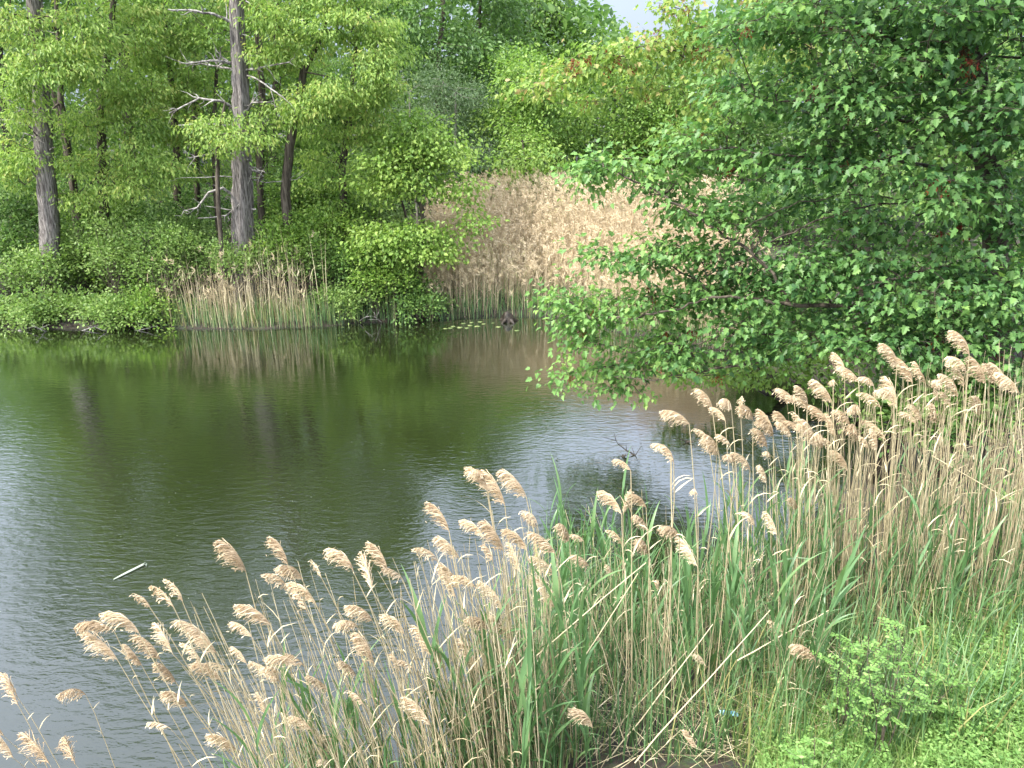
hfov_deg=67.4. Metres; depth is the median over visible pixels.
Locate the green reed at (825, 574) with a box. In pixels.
[814,558,829,604]
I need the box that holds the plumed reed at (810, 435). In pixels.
[794,419,827,587]
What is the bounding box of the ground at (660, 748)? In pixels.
[0,106,1023,767]
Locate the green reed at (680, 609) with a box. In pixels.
[666,546,703,682]
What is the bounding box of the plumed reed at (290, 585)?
[284,581,369,750]
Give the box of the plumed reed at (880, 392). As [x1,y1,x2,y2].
[873,389,897,605]
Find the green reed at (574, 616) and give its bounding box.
[534,549,623,723]
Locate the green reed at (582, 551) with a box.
[564,508,608,615]
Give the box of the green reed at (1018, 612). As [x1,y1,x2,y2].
[1014,596,1023,624]
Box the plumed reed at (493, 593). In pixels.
[476,581,526,689]
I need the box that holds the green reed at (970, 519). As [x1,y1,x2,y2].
[964,481,985,570]
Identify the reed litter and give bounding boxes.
[495,557,1023,767]
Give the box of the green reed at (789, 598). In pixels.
[781,579,804,636]
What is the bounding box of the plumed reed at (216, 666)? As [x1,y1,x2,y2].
[199,662,277,767]
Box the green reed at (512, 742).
[495,695,535,767]
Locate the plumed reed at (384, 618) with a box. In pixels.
[379,614,441,766]
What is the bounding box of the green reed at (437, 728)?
[412,693,456,756]
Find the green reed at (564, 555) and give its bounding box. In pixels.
[562,513,579,598]
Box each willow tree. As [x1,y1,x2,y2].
[360,60,480,225]
[393,56,520,234]
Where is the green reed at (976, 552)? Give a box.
[965,500,988,586]
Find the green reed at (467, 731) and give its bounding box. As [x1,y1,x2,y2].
[448,706,482,767]
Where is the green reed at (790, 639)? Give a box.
[764,613,804,713]
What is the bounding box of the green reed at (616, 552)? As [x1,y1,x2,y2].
[600,523,635,594]
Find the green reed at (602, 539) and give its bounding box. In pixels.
[585,509,614,587]
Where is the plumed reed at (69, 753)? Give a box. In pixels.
[54,735,76,764]
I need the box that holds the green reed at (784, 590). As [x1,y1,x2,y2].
[780,534,805,687]
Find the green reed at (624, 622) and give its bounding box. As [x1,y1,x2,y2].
[614,577,639,656]
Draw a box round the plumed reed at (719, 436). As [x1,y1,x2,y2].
[714,434,743,603]
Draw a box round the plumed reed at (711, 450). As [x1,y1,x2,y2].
[694,439,716,647]
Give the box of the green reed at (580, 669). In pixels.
[556,574,597,767]
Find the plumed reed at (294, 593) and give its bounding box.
[290,591,387,767]
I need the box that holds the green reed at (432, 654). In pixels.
[421,595,465,764]
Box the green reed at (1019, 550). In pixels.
[1010,509,1021,586]
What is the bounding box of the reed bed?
[415,168,773,352]
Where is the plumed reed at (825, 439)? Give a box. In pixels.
[822,438,832,514]
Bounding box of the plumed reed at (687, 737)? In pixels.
[644,729,696,764]
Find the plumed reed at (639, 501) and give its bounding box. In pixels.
[625,493,662,696]
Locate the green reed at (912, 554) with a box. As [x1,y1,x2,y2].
[890,512,927,609]
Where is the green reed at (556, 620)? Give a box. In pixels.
[535,571,572,677]
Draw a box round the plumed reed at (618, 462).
[611,459,651,731]
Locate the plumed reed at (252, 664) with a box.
[248,661,319,767]
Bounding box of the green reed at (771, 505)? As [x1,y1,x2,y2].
[762,474,785,540]
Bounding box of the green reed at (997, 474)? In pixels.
[979,443,1009,511]
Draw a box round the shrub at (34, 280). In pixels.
[0,248,119,301]
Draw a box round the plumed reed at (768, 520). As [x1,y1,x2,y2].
[762,511,788,679]
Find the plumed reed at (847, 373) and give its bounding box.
[833,366,870,596]
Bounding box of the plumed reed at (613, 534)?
[605,530,629,701]
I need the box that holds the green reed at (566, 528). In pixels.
[559,500,576,570]
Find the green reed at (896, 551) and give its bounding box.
[891,521,901,581]
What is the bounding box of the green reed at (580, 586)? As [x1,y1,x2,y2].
[557,541,608,640]
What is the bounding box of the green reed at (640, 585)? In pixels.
[627,541,651,632]
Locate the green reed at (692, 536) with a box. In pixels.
[668,502,708,589]
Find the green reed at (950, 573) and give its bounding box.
[930,540,965,604]
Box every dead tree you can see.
[0,0,61,297]
[166,0,305,308]
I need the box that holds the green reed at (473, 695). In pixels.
[442,651,511,767]
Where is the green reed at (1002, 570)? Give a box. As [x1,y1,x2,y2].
[996,537,1017,629]
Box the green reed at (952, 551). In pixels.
[936,499,974,620]
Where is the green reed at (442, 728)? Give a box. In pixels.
[439,701,446,766]
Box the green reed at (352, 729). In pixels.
[343,694,370,767]
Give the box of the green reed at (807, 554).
[802,530,823,597]
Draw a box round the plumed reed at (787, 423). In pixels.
[783,420,812,589]
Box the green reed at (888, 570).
[859,496,913,640]
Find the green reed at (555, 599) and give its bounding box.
[544,570,590,662]
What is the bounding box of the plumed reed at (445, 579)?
[439,569,478,729]
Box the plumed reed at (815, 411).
[803,405,840,487]
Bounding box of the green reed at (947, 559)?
[921,503,960,622]
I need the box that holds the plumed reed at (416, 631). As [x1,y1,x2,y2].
[410,624,453,762]
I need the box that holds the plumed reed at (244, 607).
[232,604,324,756]
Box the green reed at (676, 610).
[667,572,682,639]
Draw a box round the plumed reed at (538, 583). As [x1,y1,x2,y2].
[527,573,557,659]
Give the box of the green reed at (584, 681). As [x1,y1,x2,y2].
[579,612,591,733]
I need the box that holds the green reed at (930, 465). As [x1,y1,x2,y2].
[906,426,952,521]
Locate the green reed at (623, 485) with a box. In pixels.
[613,446,639,567]
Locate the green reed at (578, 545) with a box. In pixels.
[574,509,581,560]
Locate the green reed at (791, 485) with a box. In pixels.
[788,456,807,544]
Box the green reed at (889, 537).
[879,513,903,572]
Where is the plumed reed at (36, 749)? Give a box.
[17,731,51,767]
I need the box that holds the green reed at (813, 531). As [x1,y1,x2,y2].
[805,500,821,569]
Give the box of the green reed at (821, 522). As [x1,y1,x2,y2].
[815,490,833,550]
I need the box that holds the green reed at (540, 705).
[509,662,570,767]
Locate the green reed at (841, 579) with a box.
[793,548,865,692]
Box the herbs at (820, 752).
[754,684,950,767]
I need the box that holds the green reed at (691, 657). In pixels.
[683,620,704,699]
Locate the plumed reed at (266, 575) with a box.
[261,573,373,764]
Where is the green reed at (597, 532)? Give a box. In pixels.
[574,497,623,623]
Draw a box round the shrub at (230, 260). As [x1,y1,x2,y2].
[187,231,286,312]
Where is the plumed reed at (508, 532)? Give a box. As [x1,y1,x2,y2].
[500,529,545,735]
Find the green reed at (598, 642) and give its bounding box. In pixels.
[593,615,603,678]
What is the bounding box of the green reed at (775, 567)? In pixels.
[755,533,788,649]
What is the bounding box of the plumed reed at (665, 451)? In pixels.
[657,445,691,710]
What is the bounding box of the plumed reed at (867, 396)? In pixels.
[856,392,897,605]
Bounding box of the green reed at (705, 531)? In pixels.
[683,475,714,599]
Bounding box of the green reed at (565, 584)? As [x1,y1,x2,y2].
[498,564,576,728]
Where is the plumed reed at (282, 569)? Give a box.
[274,565,390,765]
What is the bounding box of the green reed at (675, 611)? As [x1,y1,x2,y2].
[651,536,682,665]
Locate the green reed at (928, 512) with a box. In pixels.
[907,480,947,558]
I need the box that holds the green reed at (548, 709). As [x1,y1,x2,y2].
[516,647,579,767]
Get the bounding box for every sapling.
[328,161,447,223]
[779,735,846,767]
[809,627,888,730]
[829,616,937,764]
[901,653,980,732]
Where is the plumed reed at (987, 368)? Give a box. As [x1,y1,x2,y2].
[981,363,996,556]
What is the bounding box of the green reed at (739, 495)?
[717,462,747,541]
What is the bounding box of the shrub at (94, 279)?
[25,228,155,295]
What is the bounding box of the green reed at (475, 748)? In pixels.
[461,728,482,767]
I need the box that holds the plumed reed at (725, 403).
[716,398,742,585]
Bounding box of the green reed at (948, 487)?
[931,450,974,540]
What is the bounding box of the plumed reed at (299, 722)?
[287,715,343,765]
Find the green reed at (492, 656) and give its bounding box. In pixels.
[476,629,508,741]
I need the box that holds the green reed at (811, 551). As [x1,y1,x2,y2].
[801,512,820,593]
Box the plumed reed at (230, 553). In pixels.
[213,540,293,750]
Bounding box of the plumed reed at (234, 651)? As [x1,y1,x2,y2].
[226,646,292,752]
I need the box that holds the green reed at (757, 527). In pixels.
[722,501,779,604]
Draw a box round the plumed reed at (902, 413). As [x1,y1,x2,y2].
[897,412,927,548]
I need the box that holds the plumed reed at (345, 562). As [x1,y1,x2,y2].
[322,547,428,767]
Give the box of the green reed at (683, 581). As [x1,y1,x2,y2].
[664,503,707,620]
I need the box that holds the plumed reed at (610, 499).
[597,490,639,739]
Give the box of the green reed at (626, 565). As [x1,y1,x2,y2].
[615,541,644,621]
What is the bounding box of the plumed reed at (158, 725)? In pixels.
[145,721,203,766]
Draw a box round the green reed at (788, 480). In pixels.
[775,442,793,539]
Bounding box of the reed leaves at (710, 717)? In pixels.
[477,496,1023,767]
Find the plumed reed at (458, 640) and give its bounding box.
[456,638,505,741]
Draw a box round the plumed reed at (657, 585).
[654,580,660,665]
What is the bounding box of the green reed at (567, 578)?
[557,550,579,636]
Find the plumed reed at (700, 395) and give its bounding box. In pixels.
[690,388,733,623]
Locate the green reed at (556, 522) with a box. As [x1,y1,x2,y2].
[540,498,564,619]
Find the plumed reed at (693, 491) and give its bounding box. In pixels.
[689,489,708,693]
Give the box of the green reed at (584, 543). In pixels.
[568,519,597,608]
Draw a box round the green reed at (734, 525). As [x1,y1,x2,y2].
[705,494,750,619]
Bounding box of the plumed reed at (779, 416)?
[770,411,799,536]
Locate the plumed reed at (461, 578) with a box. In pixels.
[450,574,492,629]
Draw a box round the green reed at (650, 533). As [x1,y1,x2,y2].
[623,501,673,652]
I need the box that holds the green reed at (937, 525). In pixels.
[906,474,957,608]
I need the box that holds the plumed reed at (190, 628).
[170,620,274,767]
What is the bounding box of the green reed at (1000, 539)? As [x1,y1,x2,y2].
[995,458,1023,579]
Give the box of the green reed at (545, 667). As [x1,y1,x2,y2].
[536,620,549,727]
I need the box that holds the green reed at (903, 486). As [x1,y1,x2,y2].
[891,443,922,521]
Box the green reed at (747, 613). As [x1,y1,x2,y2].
[728,570,766,681]
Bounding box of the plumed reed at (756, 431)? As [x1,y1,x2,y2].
[748,428,778,598]
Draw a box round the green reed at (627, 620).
[619,580,641,646]
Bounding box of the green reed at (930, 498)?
[927,483,935,511]
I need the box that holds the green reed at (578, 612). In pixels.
[563,561,595,660]
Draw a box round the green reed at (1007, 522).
[1005,492,1014,562]
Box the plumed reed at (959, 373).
[944,365,979,582]
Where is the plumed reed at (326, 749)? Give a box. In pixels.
[316,735,345,765]
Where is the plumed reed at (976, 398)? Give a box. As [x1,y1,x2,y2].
[955,396,985,556]
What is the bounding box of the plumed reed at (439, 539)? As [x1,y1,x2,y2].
[432,536,479,634]
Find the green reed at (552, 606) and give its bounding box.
[538,564,578,667]
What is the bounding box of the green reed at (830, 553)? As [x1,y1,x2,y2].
[817,542,842,611]
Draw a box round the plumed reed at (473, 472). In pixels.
[464,469,515,688]
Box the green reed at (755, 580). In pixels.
[722,520,808,682]
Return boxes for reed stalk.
[405,563,645,766]
[515,573,637,758]
[593,651,686,753]
[607,624,712,760]
[634,610,769,762]
[737,610,828,660]
[932,455,1017,503]
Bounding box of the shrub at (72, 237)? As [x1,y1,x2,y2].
[34,207,171,294]
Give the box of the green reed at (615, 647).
[599,601,625,680]
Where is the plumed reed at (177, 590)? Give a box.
[163,579,247,767]
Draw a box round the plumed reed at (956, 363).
[942,356,967,583]
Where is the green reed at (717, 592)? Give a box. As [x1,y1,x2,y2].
[704,562,723,618]
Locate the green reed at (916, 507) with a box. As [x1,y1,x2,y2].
[898,486,945,624]
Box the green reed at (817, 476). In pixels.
[795,435,827,530]
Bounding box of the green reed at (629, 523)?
[611,501,649,569]
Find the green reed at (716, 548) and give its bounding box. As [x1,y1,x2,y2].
[707,521,726,622]
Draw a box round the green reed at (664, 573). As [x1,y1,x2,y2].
[653,543,667,614]
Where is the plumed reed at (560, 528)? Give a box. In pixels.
[553,523,585,735]
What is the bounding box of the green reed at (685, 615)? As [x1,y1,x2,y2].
[676,546,708,655]
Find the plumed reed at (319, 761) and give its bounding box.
[316,759,329,767]
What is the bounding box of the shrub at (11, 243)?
[0,219,38,300]
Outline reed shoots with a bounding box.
[387,273,730,349]
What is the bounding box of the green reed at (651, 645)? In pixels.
[640,620,658,692]
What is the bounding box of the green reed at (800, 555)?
[774,464,835,615]
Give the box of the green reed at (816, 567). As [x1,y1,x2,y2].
[812,497,840,581]
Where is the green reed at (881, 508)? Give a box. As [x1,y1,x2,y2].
[865,468,899,566]
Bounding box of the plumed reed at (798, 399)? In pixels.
[787,396,824,569]
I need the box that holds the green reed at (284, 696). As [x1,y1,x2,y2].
[271,636,303,759]
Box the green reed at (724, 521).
[708,489,751,557]
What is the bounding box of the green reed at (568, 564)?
[554,536,593,610]
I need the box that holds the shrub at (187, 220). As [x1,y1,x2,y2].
[156,197,229,307]
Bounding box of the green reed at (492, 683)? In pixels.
[470,625,509,749]
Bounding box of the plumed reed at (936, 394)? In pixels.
[932,389,949,552]
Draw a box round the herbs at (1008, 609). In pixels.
[907,575,1023,653]
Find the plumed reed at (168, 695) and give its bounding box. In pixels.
[158,691,236,762]
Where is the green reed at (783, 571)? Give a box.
[768,501,801,605]
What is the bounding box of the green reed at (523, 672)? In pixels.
[491,626,533,767]
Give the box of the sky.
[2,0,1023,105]
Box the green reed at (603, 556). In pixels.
[590,530,612,607]
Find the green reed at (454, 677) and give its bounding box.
[427,633,500,767]
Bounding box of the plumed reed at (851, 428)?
[842,424,860,559]
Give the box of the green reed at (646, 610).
[624,568,659,669]
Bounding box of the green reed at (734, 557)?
[713,516,761,708]
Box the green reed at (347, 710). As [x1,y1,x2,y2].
[323,667,370,767]
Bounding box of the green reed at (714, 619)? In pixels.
[703,581,719,663]
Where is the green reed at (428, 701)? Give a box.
[399,663,448,767]
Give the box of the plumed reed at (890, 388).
[877,376,896,584]
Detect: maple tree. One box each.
[314,102,509,274]
[484,0,870,364]
[523,0,1023,426]
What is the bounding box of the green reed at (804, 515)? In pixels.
[780,479,821,613]
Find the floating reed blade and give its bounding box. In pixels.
[113,562,146,579]
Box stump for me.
[500,311,518,323]
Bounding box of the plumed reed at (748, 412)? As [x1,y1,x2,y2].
[735,405,753,578]
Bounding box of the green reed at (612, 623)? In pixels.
[599,589,630,668]
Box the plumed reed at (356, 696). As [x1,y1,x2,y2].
[343,690,418,765]
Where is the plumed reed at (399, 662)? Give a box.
[394,660,453,742]
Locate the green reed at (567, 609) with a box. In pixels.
[563,590,569,674]
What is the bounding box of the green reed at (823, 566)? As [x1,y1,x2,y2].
[810,532,839,588]
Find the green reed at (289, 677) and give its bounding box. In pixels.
[273,651,327,766]
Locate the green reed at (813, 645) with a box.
[793,602,859,678]
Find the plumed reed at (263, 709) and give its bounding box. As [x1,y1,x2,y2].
[249,690,316,765]
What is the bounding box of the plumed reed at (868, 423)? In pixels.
[861,420,899,608]
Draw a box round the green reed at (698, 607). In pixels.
[679,589,705,670]
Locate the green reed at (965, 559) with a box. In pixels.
[928,517,1006,624]
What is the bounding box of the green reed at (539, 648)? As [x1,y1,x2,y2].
[497,581,573,761]
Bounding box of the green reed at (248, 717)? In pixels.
[208,680,291,767]
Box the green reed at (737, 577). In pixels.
[708,540,749,668]
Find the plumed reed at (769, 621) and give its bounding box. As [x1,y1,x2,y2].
[767,620,783,674]
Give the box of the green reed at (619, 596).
[603,561,629,686]
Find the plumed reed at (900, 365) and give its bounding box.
[889,357,922,559]
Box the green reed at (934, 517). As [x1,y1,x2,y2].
[905,457,966,565]
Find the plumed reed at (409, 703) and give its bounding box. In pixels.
[399,697,443,760]
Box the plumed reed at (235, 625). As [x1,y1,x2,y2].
[226,621,326,767]
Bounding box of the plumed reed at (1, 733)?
[0,730,36,767]
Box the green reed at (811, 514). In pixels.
[792,467,845,572]
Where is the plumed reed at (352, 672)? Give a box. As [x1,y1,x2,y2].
[337,660,387,765]
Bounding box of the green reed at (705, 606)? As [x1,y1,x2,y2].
[699,563,728,638]
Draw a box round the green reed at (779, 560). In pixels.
[776,535,785,597]
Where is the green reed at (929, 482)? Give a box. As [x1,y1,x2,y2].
[911,430,951,550]
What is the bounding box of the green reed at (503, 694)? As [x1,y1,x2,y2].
[490,662,520,748]
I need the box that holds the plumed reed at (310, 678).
[304,675,377,767]
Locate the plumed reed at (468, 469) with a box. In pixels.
[463,467,511,668]
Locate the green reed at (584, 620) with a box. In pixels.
[577,598,586,642]
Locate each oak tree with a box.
[0,0,68,250]
[0,0,137,291]
[1,0,222,250]
[24,0,214,292]
[90,0,267,279]
[162,0,384,261]
[166,102,289,316]
[217,0,416,302]
[280,0,428,288]
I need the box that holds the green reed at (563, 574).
[554,536,578,640]
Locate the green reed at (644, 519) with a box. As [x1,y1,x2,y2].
[637,477,659,567]
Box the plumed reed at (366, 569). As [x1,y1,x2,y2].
[353,552,452,767]
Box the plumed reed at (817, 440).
[802,432,820,601]
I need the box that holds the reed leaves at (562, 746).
[196,664,602,767]
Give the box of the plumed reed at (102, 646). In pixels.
[81,631,183,767]
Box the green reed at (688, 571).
[672,505,700,670]
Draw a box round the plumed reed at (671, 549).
[656,447,686,697]
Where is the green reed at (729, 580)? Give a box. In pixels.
[711,553,739,618]
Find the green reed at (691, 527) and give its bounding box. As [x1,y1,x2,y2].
[656,494,703,633]
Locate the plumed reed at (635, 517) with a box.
[631,514,658,721]
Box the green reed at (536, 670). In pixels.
[501,623,562,766]
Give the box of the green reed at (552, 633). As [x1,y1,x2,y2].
[542,592,562,711]
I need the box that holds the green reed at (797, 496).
[790,418,811,549]
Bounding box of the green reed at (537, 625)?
[514,540,563,767]
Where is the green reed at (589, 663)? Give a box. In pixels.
[586,650,597,691]
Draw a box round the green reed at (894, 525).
[874,504,902,556]
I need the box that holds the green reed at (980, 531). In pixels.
[940,470,1004,609]
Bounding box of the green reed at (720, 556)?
[708,494,740,632]
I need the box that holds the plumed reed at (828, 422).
[823,413,844,496]
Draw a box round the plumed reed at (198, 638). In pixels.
[185,625,297,767]
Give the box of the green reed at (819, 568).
[793,537,830,643]
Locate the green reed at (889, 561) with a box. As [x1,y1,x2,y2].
[879,534,897,610]
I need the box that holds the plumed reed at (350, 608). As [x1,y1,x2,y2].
[342,605,420,742]
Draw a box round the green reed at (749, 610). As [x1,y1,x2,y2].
[720,543,785,708]
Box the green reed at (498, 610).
[450,577,527,728]
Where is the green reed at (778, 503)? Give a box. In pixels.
[769,482,782,560]
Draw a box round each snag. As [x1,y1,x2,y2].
[604,433,640,455]
[753,388,794,401]
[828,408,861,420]
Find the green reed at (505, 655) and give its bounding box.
[462,626,538,766]
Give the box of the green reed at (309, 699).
[295,671,322,767]
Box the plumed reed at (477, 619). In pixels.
[463,616,507,739]
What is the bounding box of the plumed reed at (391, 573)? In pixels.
[379,568,474,766]
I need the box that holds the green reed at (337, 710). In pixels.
[310,686,357,763]
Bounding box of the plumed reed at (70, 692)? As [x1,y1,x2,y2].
[56,688,114,767]
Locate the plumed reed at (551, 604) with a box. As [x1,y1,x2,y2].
[547,590,572,729]
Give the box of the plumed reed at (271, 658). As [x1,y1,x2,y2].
[264,654,358,767]
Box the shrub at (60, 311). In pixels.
[5,281,126,329]
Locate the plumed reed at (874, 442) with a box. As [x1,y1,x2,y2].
[867,429,887,622]
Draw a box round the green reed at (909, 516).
[881,458,942,597]
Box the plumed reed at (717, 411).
[708,407,741,547]
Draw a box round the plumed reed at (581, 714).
[568,707,597,766]
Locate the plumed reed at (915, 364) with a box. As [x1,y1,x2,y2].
[893,361,919,555]
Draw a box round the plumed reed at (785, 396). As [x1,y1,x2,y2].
[772,388,804,606]
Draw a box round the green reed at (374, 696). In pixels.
[361,653,399,767]
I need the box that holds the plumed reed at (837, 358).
[829,352,856,584]
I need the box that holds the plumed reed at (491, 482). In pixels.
[478,469,522,662]
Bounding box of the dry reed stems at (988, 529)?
[775,340,1023,636]
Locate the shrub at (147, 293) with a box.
[114,273,208,332]
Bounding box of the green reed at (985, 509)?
[948,487,1007,586]
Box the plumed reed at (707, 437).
[699,433,729,575]
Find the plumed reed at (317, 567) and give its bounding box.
[308,560,404,762]
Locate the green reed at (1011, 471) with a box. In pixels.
[985,459,1018,558]
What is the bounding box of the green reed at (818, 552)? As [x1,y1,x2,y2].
[803,487,861,636]
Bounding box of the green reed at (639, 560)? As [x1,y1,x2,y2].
[625,533,652,583]
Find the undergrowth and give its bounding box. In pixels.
[2,202,888,318]
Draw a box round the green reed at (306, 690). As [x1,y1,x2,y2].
[283,655,342,766]
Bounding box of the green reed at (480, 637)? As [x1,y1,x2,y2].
[447,592,524,762]
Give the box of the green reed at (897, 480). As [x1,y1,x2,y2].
[881,437,914,545]
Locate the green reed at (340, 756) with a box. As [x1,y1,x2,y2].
[325,723,343,767]
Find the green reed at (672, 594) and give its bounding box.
[657,536,703,660]
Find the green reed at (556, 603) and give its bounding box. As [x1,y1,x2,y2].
[530,532,601,767]
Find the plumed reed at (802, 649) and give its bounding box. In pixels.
[787,642,818,715]
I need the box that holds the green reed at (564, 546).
[556,491,584,580]
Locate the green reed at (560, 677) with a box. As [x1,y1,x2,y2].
[526,573,579,749]
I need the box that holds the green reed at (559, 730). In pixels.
[513,607,583,763]
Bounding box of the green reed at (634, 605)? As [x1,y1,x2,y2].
[627,542,638,686]
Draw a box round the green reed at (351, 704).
[323,632,386,766]
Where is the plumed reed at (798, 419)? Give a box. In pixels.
[789,412,818,633]
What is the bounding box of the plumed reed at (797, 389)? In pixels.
[792,386,826,603]
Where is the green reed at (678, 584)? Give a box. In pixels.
[675,553,680,624]
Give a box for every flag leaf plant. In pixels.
[838,738,878,767]
[945,700,1010,751]
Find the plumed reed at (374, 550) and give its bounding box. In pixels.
[364,541,429,767]
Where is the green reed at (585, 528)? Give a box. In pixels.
[575,509,595,571]
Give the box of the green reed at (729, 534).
[720,498,735,584]
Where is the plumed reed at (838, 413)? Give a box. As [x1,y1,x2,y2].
[830,409,849,567]
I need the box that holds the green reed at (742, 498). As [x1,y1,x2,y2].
[712,466,768,563]
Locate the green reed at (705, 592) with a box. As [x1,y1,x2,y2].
[690,565,724,629]
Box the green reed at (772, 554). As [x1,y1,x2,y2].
[763,537,773,591]
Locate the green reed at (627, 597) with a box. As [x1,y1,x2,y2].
[596,547,658,665]
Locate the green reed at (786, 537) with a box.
[776,511,797,591]
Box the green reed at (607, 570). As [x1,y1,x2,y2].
[581,532,626,628]
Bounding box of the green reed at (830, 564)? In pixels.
[802,505,857,641]
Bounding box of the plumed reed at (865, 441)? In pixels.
[859,436,869,586]
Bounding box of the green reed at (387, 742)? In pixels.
[361,662,392,767]
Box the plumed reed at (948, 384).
[937,374,957,586]
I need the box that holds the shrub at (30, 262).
[0,233,88,306]
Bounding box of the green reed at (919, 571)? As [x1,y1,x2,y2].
[900,533,933,630]
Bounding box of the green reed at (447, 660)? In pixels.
[430,587,499,762]
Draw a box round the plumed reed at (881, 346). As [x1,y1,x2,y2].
[876,343,915,571]
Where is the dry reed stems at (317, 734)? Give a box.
[179,552,537,767]
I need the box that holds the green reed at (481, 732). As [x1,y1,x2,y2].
[449,696,507,767]
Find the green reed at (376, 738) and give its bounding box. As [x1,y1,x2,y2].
[363,707,385,766]
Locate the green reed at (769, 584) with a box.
[762,561,781,601]
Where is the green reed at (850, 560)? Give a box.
[807,524,875,668]
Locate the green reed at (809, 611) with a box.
[802,583,830,638]
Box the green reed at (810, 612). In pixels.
[798,572,826,648]
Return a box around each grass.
[153,287,420,328]
[713,594,1023,767]
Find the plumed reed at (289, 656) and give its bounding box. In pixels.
[283,653,334,722]
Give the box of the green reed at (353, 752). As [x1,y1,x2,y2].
[342,726,372,767]
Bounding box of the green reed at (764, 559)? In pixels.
[756,527,772,604]
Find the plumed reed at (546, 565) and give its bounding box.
[528,556,582,723]
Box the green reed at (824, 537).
[810,504,834,639]
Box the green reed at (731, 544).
[722,500,744,592]
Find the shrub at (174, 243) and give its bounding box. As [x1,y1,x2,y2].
[72,201,216,313]
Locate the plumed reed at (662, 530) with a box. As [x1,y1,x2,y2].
[656,525,682,710]
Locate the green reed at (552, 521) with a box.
[528,487,565,574]
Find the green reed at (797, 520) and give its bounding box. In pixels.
[788,489,821,562]
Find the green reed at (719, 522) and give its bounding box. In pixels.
[692,463,743,604]
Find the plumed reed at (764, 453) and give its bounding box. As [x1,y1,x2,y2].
[762,451,777,600]
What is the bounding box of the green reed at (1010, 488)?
[993,429,1020,556]
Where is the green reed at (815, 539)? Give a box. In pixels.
[793,497,825,598]
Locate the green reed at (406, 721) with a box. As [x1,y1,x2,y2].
[402,662,416,767]
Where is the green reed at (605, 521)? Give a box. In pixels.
[588,489,616,556]
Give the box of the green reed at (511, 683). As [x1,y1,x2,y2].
[478,640,533,767]
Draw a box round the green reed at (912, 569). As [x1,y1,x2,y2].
[905,538,920,592]
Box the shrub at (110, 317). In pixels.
[69,275,177,334]
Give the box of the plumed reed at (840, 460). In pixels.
[828,450,855,563]
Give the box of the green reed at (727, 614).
[711,545,750,704]
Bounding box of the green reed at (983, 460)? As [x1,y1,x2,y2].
[962,424,994,536]
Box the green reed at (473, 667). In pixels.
[458,605,487,762]
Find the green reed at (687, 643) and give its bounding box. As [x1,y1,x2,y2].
[679,601,696,704]
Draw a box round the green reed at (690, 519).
[674,509,701,584]
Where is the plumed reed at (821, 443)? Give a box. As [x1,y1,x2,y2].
[805,433,825,559]
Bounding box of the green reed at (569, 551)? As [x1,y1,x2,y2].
[559,521,583,589]
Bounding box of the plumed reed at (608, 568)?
[604,565,621,651]
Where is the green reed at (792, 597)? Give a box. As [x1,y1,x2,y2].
[786,570,803,631]
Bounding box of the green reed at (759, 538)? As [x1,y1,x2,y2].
[744,506,776,594]
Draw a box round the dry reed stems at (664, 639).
[502,485,836,731]
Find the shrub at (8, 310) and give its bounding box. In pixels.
[0,289,60,336]
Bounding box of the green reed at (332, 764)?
[314,660,349,767]
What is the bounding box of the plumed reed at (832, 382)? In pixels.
[827,379,850,590]
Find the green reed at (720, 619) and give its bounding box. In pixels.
[704,588,735,653]
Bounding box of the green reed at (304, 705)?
[282,665,314,767]
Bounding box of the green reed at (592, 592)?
[582,541,609,623]
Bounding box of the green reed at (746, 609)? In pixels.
[732,542,775,631]
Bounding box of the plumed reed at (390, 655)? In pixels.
[388,654,434,766]
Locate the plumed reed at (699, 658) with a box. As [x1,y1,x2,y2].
[692,653,705,714]
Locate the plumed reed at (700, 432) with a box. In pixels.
[692,428,726,598]
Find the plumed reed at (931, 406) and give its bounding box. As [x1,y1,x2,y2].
[917,403,937,565]
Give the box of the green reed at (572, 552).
[553,508,591,599]
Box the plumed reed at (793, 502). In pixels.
[786,497,804,554]
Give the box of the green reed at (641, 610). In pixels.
[623,544,673,677]
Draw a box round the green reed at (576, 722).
[553,662,605,767]
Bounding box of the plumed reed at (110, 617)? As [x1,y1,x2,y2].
[99,611,213,767]
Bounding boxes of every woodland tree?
[0,0,69,157]
[0,0,155,185]
[0,33,126,285]
[0,152,72,276]
[1,153,124,237]
[23,0,210,204]
[28,180,154,272]
[56,158,224,240]
[120,176,230,267]
[121,0,317,282]
[124,0,264,268]
[135,0,289,208]
[139,157,297,242]
[153,0,331,288]
[200,0,347,214]
[253,162,375,264]
[268,48,394,198]
[268,155,386,244]
[308,8,450,216]
[309,139,419,239]
[320,0,533,213]
[429,0,568,173]
[445,0,583,145]
[453,36,613,195]
[475,113,581,230]
[494,0,639,171]
[548,39,683,218]
[602,66,750,185]
[654,46,828,223]
[728,1,935,223]
[760,2,1023,322]
[887,0,1023,228]
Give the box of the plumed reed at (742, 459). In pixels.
[730,452,769,677]
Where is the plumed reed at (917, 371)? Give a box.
[906,367,935,581]
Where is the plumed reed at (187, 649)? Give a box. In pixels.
[179,642,271,764]
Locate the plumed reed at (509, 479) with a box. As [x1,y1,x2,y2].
[496,469,559,752]
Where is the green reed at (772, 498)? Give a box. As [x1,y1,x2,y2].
[759,470,791,553]
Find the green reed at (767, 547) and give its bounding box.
[756,511,772,605]
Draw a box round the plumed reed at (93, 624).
[73,620,179,767]
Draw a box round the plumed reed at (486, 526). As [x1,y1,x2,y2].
[477,519,522,727]
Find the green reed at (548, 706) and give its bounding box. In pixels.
[519,613,594,767]
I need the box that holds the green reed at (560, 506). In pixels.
[551,455,578,552]
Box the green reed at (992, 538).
[952,515,1016,636]
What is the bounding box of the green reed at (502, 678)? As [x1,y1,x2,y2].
[490,638,513,766]
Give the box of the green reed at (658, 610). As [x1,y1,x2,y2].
[641,568,686,707]
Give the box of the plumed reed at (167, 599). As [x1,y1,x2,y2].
[149,586,240,767]

